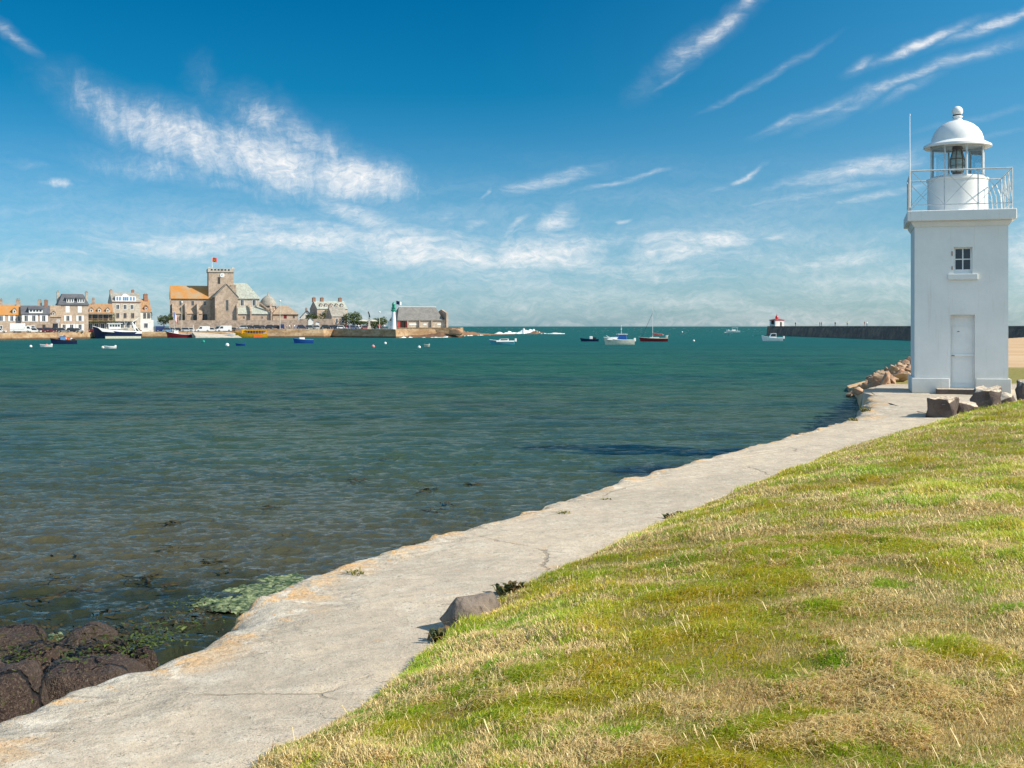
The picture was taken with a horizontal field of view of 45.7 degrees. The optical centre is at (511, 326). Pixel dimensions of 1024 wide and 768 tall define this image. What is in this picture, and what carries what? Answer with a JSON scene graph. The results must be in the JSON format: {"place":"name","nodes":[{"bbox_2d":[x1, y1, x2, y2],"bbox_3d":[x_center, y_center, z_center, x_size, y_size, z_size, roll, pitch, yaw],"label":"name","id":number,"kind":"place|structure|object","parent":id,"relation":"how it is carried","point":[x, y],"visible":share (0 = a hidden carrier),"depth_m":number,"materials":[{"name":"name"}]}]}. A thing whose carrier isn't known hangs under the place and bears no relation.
{"place":"outdoors","nodes":[
{"label":"outdoors","id":0,"kind":"place"},
{"bbox_2d":[0,298,22,332],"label":"house","id":1,"kind":"structure","parent":0,"point":[9,314],"depth_m":376.78,"materials":[{"name":"stone"}]},
{"bbox_2d":[108,289,140,330],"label":"house","id":2,"kind":"structure","parent":0,"point":[127,308],"depth_m":430.48,"materials":[{"name":"stone"}]},
{"bbox_2d":[42,331,224,332],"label":"quay pavement","id":3,"kind":"structure","parent":0,"point":[163,331],"depth_m":455.46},
{"bbox_2d":[10,323,31,332],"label":"box truck","id":4,"kind":"object","parent":3,"relation":"on","point":[14,327],"visible":1,"depth_m":370.85,"materials":[{"name":"white paint"}]},
{"bbox_2d":[20,299,50,332],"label":"house","id":5,"kind":"structure","parent":3,"relation":"on","point":[38,316],"depth_m":378.48,"materials":[{"name":"stone"}]},
{"bbox_2d":[29,328,41,332],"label":"parked car","id":6,"kind":"object","parent":3,"relation":"on","point":[35,330],"visible":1,"depth_m":372.28,"materials":[{"name":"white paint"}]},
{"bbox_2d":[43,327,56,331],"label":"parked car","id":7,"kind":"object","parent":3,"relation":"on","point":[48,329],"visible":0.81,"depth_m":378.25,"materials":[{"name":"red paint"}]},
{"bbox_2d":[48,305,60,327],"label":"house","id":8,"kind":"structure","parent":3,"relation":"on","point":[55,312],"depth_m":392.59,"materials":[{"name":"stone"}]},
{"bbox_2d":[57,328,69,331],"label":"parked car","id":9,"kind":"object","parent":3,"relation":"on","point":[63,329],"visible":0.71,"depth_m":385.33,"materials":[{"name":"grey paint"}]},
{"bbox_2d":[56,291,88,331],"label":"house","id":10,"kind":"structure","parent":3,"relation":"on","point":[74,310],"depth_m":398.40,"materials":[{"name":"stone"}]},
{"bbox_2d":[67,328,78,331],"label":"parked car","id":11,"kind":"object","parent":3,"relation":"on","point":[72,330],"visible":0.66,"depth_m":390.29,"materials":[{"name":"black paint"}]},
{"bbox_2d":[88,297,116,331],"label":"house","id":12,"kind":"structure","parent":3,"relation":"on","point":[100,315],"depth_m":416.23,"materials":[{"name":"stone"}]},
{"bbox_2d":[98,314,102,320],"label":"window","id":13,"kind":"structure","parent":12,"relation":"in","point":[100,316],"depth_m":416.01,"materials":[{"name":"glass"}]},
{"bbox_2d":[154,326,166,331],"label":"parked van","id":14,"kind":"object","parent":3,"relation":"on","point":[158,328],"visible":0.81,"depth_m":432.83,"materials":[{"name":"blue paint"}]},
{"bbox_2d":[157,315,167,325],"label":"shrub","id":15,"kind":"object","parent":3,"relation":"on","point":[161,320],"visible":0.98,"depth_m":469.37,"materials":[{"name":"green plant"}]},
{"bbox_2d":[166,313,173,324],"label":"shrub","id":16,"kind":"object","parent":3,"relation":"on","point":[169,317],"visible":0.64,"depth_m":467.57,"materials":[{"name":"green plant"}]},
{"bbox_2d":[181,327,192,331],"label":"parked car","id":17,"kind":"object","parent":3,"relation":"on","point":[185,329],"visible":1,"depth_m":436.09,"materials":[{"name":"silver paint"}]},
{"bbox_2d":[196,326,209,331],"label":"parked van","id":18,"kind":"object","parent":3,"relation":"on","point":[204,328],"visible":1,"depth_m":440.24,"materials":[{"name":"white paint"}]},
{"bbox_2d":[216,326,231,331],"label":"parked van","id":19,"kind":"object","parent":3,"relation":"on","point":[225,328],"visible":1,"depth_m":442.14,"materials":[{"name":"white paint"}]},
{"bbox_2d":[169,319,332,329],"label":"stone wall","id":20,"kind":"structure","parent":3,"relation":"on","point":[195,324],"depth_m":468.59,"materials":[{"name":"stone"}]},
{"bbox_2d":[140,293,153,331],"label":"house","id":21,"kind":"structure","parent":0,"point":[147,323],"depth_m":434.50,"materials":[{"name":"white paint"}]},
{"bbox_2d":[169,258,298,319],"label":"church","id":22,"kind":"structure","parent":0,"point":[221,295],"depth_m":478.39,"materials":[{"name":"stone"}]},
{"bbox_2d":[226,300,228,310],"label":"window","id":23,"kind":"structure","parent":22,"relation":"in","point":[227,301],"depth_m":475.22,"materials":[{"name":"glass"}]},
{"bbox_2d":[310,297,347,328],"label":"house","id":24,"kind":"structure","parent":0,"point":[318,307],"depth_m":502.26,"materials":[{"name":"stone"}]},
{"bbox_2d":[325,304,346,328],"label":"house","id":25,"kind":"structure","parent":0,"point":[335,314],"depth_m":479.01,"materials":[{"name":"stone"}]},
{"bbox_2d":[0,327,910,665],"bbox_3d":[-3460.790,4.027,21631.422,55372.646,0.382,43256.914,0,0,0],"label":"water","id":26,"kind":"structure","parent":0,"point":[110,459],"depth_m":43.97,"materials":[{"name":"teal liquid"}]},
{"bbox_2d":[0,624,46,660],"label":"boulder","id":27,"kind":"object","parent":26,"relation":"in","point":[21,632],"visible":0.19,"depth_m":11.46,"materials":[{"name":"brown stone"}]},
{"bbox_2d":[0,660,49,722],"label":"boulder","id":28,"kind":"object","parent":26,"relation":"in","point":[23,690],"visible":0.58,"depth_m":7.22,"materials":[{"name":"brown stone"}]},
{"bbox_2d":[1,640,74,675],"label":"boulder","id":29,"kind":"object","parent":26,"relation":"in","point":[49,655],"visible":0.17,"depth_m":9.79,"materials":[{"name":"stone"}]},
{"bbox_2d":[40,344,52,346],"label":"dinghy","id":30,"kind":"object","parent":26,"relation":"on","point":[42,345],"visible":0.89,"depth_m":234.83,"materials":[{"name":"white plastic"}]},
{"bbox_2d":[47,632,62,641],"bbox_3d":[-4.384,3.568,11.642,0.291,1.276,0.511,0,0,-6],"label":"algae","id":31,"kind":"object","parent":26,"relation":"in","point":[52,635],"visible":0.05,"depth_m":11.57,"materials":[{"name":"green plant"}]},
{"bbox_2d":[50,335,76,343],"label":"work boat","id":32,"kind":"object","parent":26,"relation":"on","point":[63,339],"visible":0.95,"depth_m":275.62,"materials":[{"name":"blue paint"}]},
{"bbox_2d":[43,653,135,701],"bbox_3d":[-2.812,3.205,8.043,0.822,2.015,0.956,0,0,-11],"label":"boulder","id":33,"kind":"object","parent":26,"relation":"in","point":[75,675],"visible":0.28,"depth_m":7.88,"materials":[{"name":"brown stone"}]},
{"bbox_2d":[0,589,232,673],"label":"seaweed","id":34,"kind":"object","parent":33,"relation":"on","point":[141,642],"visible":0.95,"depth_m":9.75,"materials":[{"name":"green plant"}]},
{"bbox_2d":[61,621,119,650],"bbox_3d":[-3.937,3.516,11.430,0.767,1.440,0.800,0,0,-11],"label":"boulder","id":35,"kind":"object","parent":26,"relation":"in","point":[78,631],"visible":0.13,"depth_m":11.28,"materials":[{"name":"stone"}]},
{"bbox_2d":[74,638,129,657],"bbox_3d":[-3.318,3.299,9.844,0.670,1.532,0.811,0,0,-17],"label":"boulder","id":36,"kind":"object","parent":26,"relation":"in","point":[121,643],"visible":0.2,"depth_m":9.76,"materials":[{"name":"brown stone"}]},
{"bbox_2d":[0,602,240,654],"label":"seaweed","id":37,"kind":"object","parent":36,"relation":"on","point":[163,618],"visible":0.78,"depth_m":10.10,"materials":[{"name":"green plant"}]},
{"bbox_2d":[0,332,233,339],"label":"quay wall","id":38,"kind":"structure","parent":26,"relation":"in","point":[43,336],"depth_m":383.25,"materials":[{"name":"beige stone"}]},
{"bbox_2d":[192,332,241,337],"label":"slipway","id":39,"kind":"structure","parent":38,"relation":"attached to","point":[201,335],"depth_m":427.95,"materials":[{"name":"concrete"}]},
{"bbox_2d":[93,318,141,338],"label":"trawler","id":40,"kind":"object","parent":26,"relation":"on","point":[114,331],"visible":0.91,"depth_m":402.11,"materials":[{"name":"blue paint"}]},
{"bbox_2d":[129,658,148,671],"bbox_3d":[-2.778,3.304,8.750,0.378,1.838,0.691,0,0,-6],"label":"boulder","id":41,"kind":"object","parent":26,"relation":"in","point":[139,666],"visible":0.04,"depth_m":8.82,"materials":[{"name":"stone"}]},
{"bbox_2d":[130,645,159,670],"bbox_3d":[-3.022,3.449,9.954,0.337,1.657,0.774,0,0,-23],"label":"boulder","id":42,"kind":"object","parent":26,"relation":"in","point":[151,662],"visible":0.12,"depth_m":9.82,"materials":[{"name":"brown stone"}]},
{"bbox_2d":[167,329,191,337],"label":"fishing boat","id":43,"kind":"object","parent":26,"relation":"on","point":[175,334],"visible":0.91,"depth_m":427.94,"materials":[{"name":"red paint"}]},
{"bbox_2d":[3,458,484,631],"bbox_3d":[-3.661,3.950,25.492,6.540,0.082,21.417,0,0,15],"label":"seaweed","id":44,"kind":"object","parent":26,"relation":"on","point":[50,597],"visible":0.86,"depth_m":19.19,"materials":[{"name":"plant"}]},
{"bbox_2d":[188,573,303,613],"bbox_3d":[-3.720,3.976,18.300,1.240,0.093,2.700,0,0,16],"label":"algae","id":45,"kind":"object","parent":26,"relation":"on","point":[252,593],"visible":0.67,"depth_m":18.10,"materials":[{"name":"green plant"}]},
{"bbox_2d":[234,329,266,337],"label":"passenger boat","id":46,"kind":"object","parent":26,"relation":"on","point":[244,333],"visible":0.94,"depth_m":437.98,"materials":[{"name":"yellow paint"}]},
{"bbox_2d":[293,337,313,342],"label":"fishing boat","id":47,"kind":"object","parent":26,"relation":"on","point":[301,340],"visible":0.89,"depth_m":289.30,"materials":[{"name":"blue paint"}]},
{"bbox_2d":[225,329,436,337],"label":"quay wall","id":48,"kind":"structure","parent":26,"relation":"in","point":[380,333],"depth_m":442.94,"materials":[{"name":"beige stone"}]},
{"bbox_2d":[396,327,462,336],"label":"stone platform","id":49,"kind":"structure","parent":26,"relation":"in","point":[441,330],"depth_m":448.00,"materials":[{"name":"beige stone"}]},
{"bbox_2d":[389,306,447,327],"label":"boathouse","id":50,"kind":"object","parent":49,"relation":"on","point":[419,317],"visible":0.98,"depth_m":456.68,"materials":[{"name":"stone"}]},
{"bbox_2d":[400,321,405,327],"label":"doorway","id":51,"kind":"structure","parent":50,"relation":"in","point":[402,323],"depth_m":452.68,"materials":[{"name":"wood"}]},
{"bbox_2d":[408,333,461,336],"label":"reef","id":52,"kind":"object","parent":26,"relation":"in","point":[438,335],"visible":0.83,"depth_m":444.46},
{"bbox_2d":[449,328,462,334],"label":"boulder","id":53,"kind":"object","parent":52,"relation":"on","point":[453,331],"visible":1,"depth_m":444.99,"materials":[{"name":"stone"}]},
{"bbox_2d":[463,330,515,335],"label":"reef","id":54,"kind":"object","parent":26,"relation":"in","point":[466,333],"visible":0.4,"depth_m":549.37},
{"bbox_2d":[489,338,516,344],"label":"motor boat","id":55,"kind":"object","parent":26,"relation":"on","point":[501,342],"visible":0.9,"depth_m":265.93,"materials":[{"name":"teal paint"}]},
{"bbox_2d":[495,328,564,333],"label":"sea foam","id":56,"kind":"object","parent":26,"relation":"on","point":[523,331],"visible":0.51,"depth_m":658.23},
{"bbox_2d":[525,331,543,333],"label":"reef","id":57,"kind":"object","parent":26,"relation":"in","point":[534,332],"visible":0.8,"depth_m":638.49},
{"bbox_2d":[580,336,598,340],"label":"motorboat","id":58,"kind":"object","parent":26,"relation":"on","point":[589,339],"visible":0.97,"depth_m":324.11,"materials":[{"name":"blue paint"}]},
{"bbox_2d":[604,334,635,344],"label":"cabin cruiser","id":59,"kind":"object","parent":26,"relation":"on","point":[619,339],"visible":0.94,"depth_m":264.81,"materials":[{"name":"white paint"}]},
{"bbox_2d":[519,328,764,335],"bbox_3d":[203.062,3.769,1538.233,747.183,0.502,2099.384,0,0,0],"label":"whitecap","id":60,"kind":"object","parent":26,"relation":"on","point":[667,334],"visible":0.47,"depth_m":723.65,"materials":[{"name":"liquid"}]},
{"bbox_2d":[639,306,668,341],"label":"sailing boat","id":61,"kind":"object","parent":26,"relation":"on","point":[652,339],"visible":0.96,"depth_m":321.47,"materials":[{"name":"red paint"}]},
{"bbox_2d":[761,333,784,340],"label":"motor boat","id":62,"kind":"object","parent":26,"relation":"on","point":[772,337],"visible":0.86,"depth_m":332.58,"materials":[{"name":"white paint"}]},
{"bbox_2d":[766,326,1023,339],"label":"breakwater","id":63,"kind":"object","parent":26,"relation":"in","point":[885,332],"visible":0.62,"depth_m":406.98,"materials":[{"name":"stone"}]},
{"bbox_2d":[770,315,783,325],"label":"harbour light","id":64,"kind":"object","parent":63,"relation":"on","point":[776,321],"visible":0.94,"depth_m":536.10,"materials":[{"name":"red paint"}]},
{"bbox_2d":[0,395,1016,767],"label":"path","id":65,"kind":"structure","parent":0,"point":[304,657],"depth_m":7.73,"materials":[{"name":"concrete"}]},
{"bbox_2d":[344,567,363,574],"bbox_3d":[-1.270,1.970,9.713,0.178,0.061,0.198,0,0,-24],"label":"weed tuft","id":66,"kind":"object","parent":65,"relation":"on","point":[355,571],"visible":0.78,"depth_m":9.70,"materials":[{"name":"green plant"}]},
{"bbox_2d":[427,625,454,641],"bbox_3d":[-0.432,1.920,7.573,0.212,0.080,0.234,0,0,0],"label":"weed tuft","id":67,"kind":"object","parent":65,"relation":"on","point":[433,634],"visible":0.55,"depth_m":7.56,"materials":[{"name":"green plant"}]},
{"bbox_2d":[491,580,533,596],"bbox_3d":[-0.028,1.914,8.855,0.345,0.092,0.286,0,0,-43],"label":"weed tuft","id":68,"kind":"object","parent":65,"relation":"on","point":[510,586],"visible":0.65,"depth_m":8.85,"materials":[{"name":"green plant"}]},
{"bbox_2d":[662,512,674,518],"bbox_3d":[1.595,1.924,12.323,0.165,0.071,0.124,0,0,0],"label":"weed tuft","id":69,"kind":"object","parent":65,"relation":"on","point":[665,515],"visible":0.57,"depth_m":12.32,"materials":[{"name":"green plant"}]},
{"bbox_2d":[0,0,1023,326],"label":"sky","id":70,"kind":"structure","parent":0,"point":[484,163],"materials":[{"name":"blue"}]},
{"bbox_2d":[251,399,1023,767],"bbox_3d":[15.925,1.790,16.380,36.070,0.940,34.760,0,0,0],"label":"grass bank","id":71,"kind":"structure","parent":0,"point":[759,596],"depth_m":6.26,"materials":[{"name":"green plant"}]},
{"bbox_2d":[439,592,500,627],"bbox_3d":[-0.251,1.912,7.937,0.208,0.327,0.448,0,0,43],"label":"boulder","id":72,"kind":"object","parent":71,"relation":"on","point":[486,602],"visible":0.44,"depth_m":7.83,"materials":[{"name":"grey stone"}]},
{"bbox_2d":[847,337,1023,409],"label":"shore ground","id":73,"kind":"structure","parent":0,"point":[1015,359],"depth_m":62.38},
{"bbox_2d":[852,388,862,394],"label":"rock","id":74,"kind":"object","parent":73,"relation":"on","point":[857,391],"visible":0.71,"depth_m":66.97,"materials":[{"name":"stone"}]},
{"bbox_2d":[860,380,867,389],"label":"rock","id":75,"kind":"object","parent":73,"relation":"on","point":[863,385],"visible":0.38,"depth_m":45.91,"materials":[{"name":"stone"}]},
{"bbox_2d":[866,380,880,388],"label":"rock","id":76,"kind":"object","parent":73,"relation":"on","point":[874,383],"visible":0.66,"depth_m":41.56,"materials":[{"name":"stone"}]},
{"bbox_2d":[873,374,890,383],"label":"rock","id":77,"kind":"object","parent":73,"relation":"on","point":[878,377],"visible":0.48,"depth_m":41.76,"materials":[{"name":"stone"}]},
{"bbox_2d":[880,372,890,384],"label":"rock","id":78,"kind":"object","parent":73,"relation":"on","point":[885,379],"visible":0.74,"depth_m":41.26,"materials":[{"name":"stone"}]},
{"bbox_2d":[881,373,895,383],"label":"rock","id":79,"kind":"object","parent":73,"relation":"on","point":[892,379],"visible":0.48,"depth_m":42.02,"materials":[{"name":"stone"}]},
{"bbox_2d":[886,366,898,371],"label":"rock","id":80,"kind":"object","parent":73,"relation":"on","point":[891,368],"visible":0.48,"depth_m":45.83,"materials":[{"name":"stone"}]},
{"bbox_2d":[893,369,904,374],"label":"rock","id":81,"kind":"object","parent":73,"relation":"on","point":[900,371],"visible":0.41,"depth_m":44.15,"materials":[{"name":"stone"}]},
{"bbox_2d":[893,373,909,381],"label":"rock","id":82,"kind":"object","parent":73,"relation":"on","point":[902,377],"visible":0.53,"depth_m":43.26,"materials":[{"name":"stone"}]},
{"bbox_2d":[872,385,1016,412],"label":"pavement","id":83,"kind":"structure","parent":0,"point":[898,391],"depth_m":35.04,"materials":[{"name":"concrete"}]},
{"bbox_2d":[925,396,958,417],"bbox_3d":[9.427,1.846,26.608,0.672,0.669,1.485,0,0,24],"label":"boulder","id":84,"kind":"object","parent":83,"relation":"on","point":[944,406],"visible":0.78,"depth_m":26.01,"materials":[{"name":"stone"}]},
{"bbox_2d":[904,106,1016,394],"bbox_3d":[13.428,-2.343,36.617,3.000,8.646,3.380,0,0,16],"label":"lighthouse","id":85,"kind":"object","parent":83,"relation":"on","point":[958,229],"visible":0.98,"depth_m":35.69,"materials":[{"name":"paint"}]},
{"bbox_2d":[950,315,973,387],"bbox_3d":[13.212,0.732,35.696,0.666,2.137,0.130,0,0,16],"label":"door","id":86,"kind":"structure","parent":85,"relation":"in","point":[961,326],"depth_m":35.71,"materials":[{"name":"white paint"}]},
{"bbox_2d":[948,247,977,279],"bbox_3d":[13.186,-1.845,35.594,0.820,0.950,0.240,0,0,16],"label":"window","id":87,"kind":"structure","parent":85,"relation":"in","point":[962,255],"depth_m":35.65,"materials":[{"name":"white paint"}]},
{"bbox_2d":[957,401,977,413],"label":"boulder","id":88,"kind":"object","parent":83,"relation":"on","point":[965,406],"visible":0.4,"depth_m":27.00,"materials":[{"name":"stone"}]},
{"bbox_2d":[969,385,1001,408],"bbox_3d":[11.165,1.798,28.646,0.723,0.808,1.473,0,0,24],"label":"boulder","id":89,"kind":"object","parent":83,"relation":"on","point":[984,396],"visible":0.56,"depth_m":28.07,"materials":[{"name":"stone"}]},
{"bbox_2d":[1001,392,1014,403],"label":"boulder","id":90,"kind":"object","parent":83,"relation":"on","point":[1007,397],"visible":0.17,"depth_m":29.67,"materials":[{"name":"stone"}]},
{"bbox_2d":[1015,379,1023,400],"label":"boulder","id":91,"kind":"object","parent":83,"relation":"on","point":[1019,390],"visible":0.65,"depth_m":30.14,"materials":[{"name":"stone"}]},
{"label":"quay pavement","id":92,"kind":"structure","parent":0,"visible":0},
{"bbox_2d":[236,325,247,328],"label":"parked car","id":93,"kind":"object","parent":92,"relation":"on","point":[243,326],"visible":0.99,"depth_m":446.41,"materials":[{"name":"silver paint"}]},
{"bbox_2d":[252,325,263,328],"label":"parked car","id":94,"kind":"object","parent":92,"relation":"on","point":[256,326],"visible":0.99,"depth_m":452.16,"materials":[{"name":"black paint"}]},
{"bbox_2d":[300,308,310,318],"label":"house","id":95,"kind":"structure","parent":92,"relation":"on","point":[304,314],"depth_m":491.87,"materials":[{"name":"paint"}]},
{"bbox_2d":[307,318,313,328],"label":"hut","id":96,"kind":"object","parent":92,"relation":"on","point":[310,321],"visible":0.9,"depth_m":467.98,"materials":[{"name":"stone"}]},
{"bbox_2d":[305,313,319,318],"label":"shrub","id":97,"kind":"object","parent":92,"relation":"on","point":[312,316],"visible":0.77,"depth_m":483.12,"materials":[{"name":"green plant"}]},
{"bbox_2d":[318,308,327,318],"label":"tree","id":98,"kind":"object","parent":92,"relation":"on","point":[322,314],"visible":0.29,"depth_m":491.32,"materials":[{"name":"green plant"}]},
{"bbox_2d":[320,325,332,328],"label":"parked car","id":99,"kind":"object","parent":92,"relation":"on","point":[324,326],"visible":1,"depth_m":457.07,"materials":[{"name":"black paint"}]},
{"bbox_2d":[343,311,362,328],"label":"tree","id":100,"kind":"object","parent":92,"relation":"on","point":[354,314],"visible":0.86,"depth_m":477.08,"materials":[{"name":"green plant"}]},
{"bbox_2d":[353,318,366,328],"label":"shrub","id":101,"kind":"object","parent":92,"relation":"on","point":[358,322],"visible":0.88,"depth_m":469.61,"materials":[{"name":"green plant"}]},
{"bbox_2d":[367,311,370,328],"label":"monument","id":102,"kind":"object","parent":92,"relation":"on","point":[369,327],"visible":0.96,"depth_m":445.65,"materials":[{"name":"stone"}]},
{"bbox_2d":[365,318,383,328],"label":"shrub","id":103,"kind":"object","parent":92,"relation":"on","point":[375,323],"visible":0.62,"depth_m":476.75,"materials":[{"name":"green plant"}]},
{"bbox_2d":[380,316,387,328],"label":"shrub","id":104,"kind":"object","parent":92,"relation":"on","point":[385,320],"visible":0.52,"depth_m":484.65,"materials":[{"name":"green plant"}]},
{"bbox_2d":[388,302,395,328],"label":"harbour light","id":105,"kind":"object","parent":92,"relation":"on","point":[392,324],"visible":1,"depth_m":427.49,"materials":[{"name":"green paint"}]}
]}

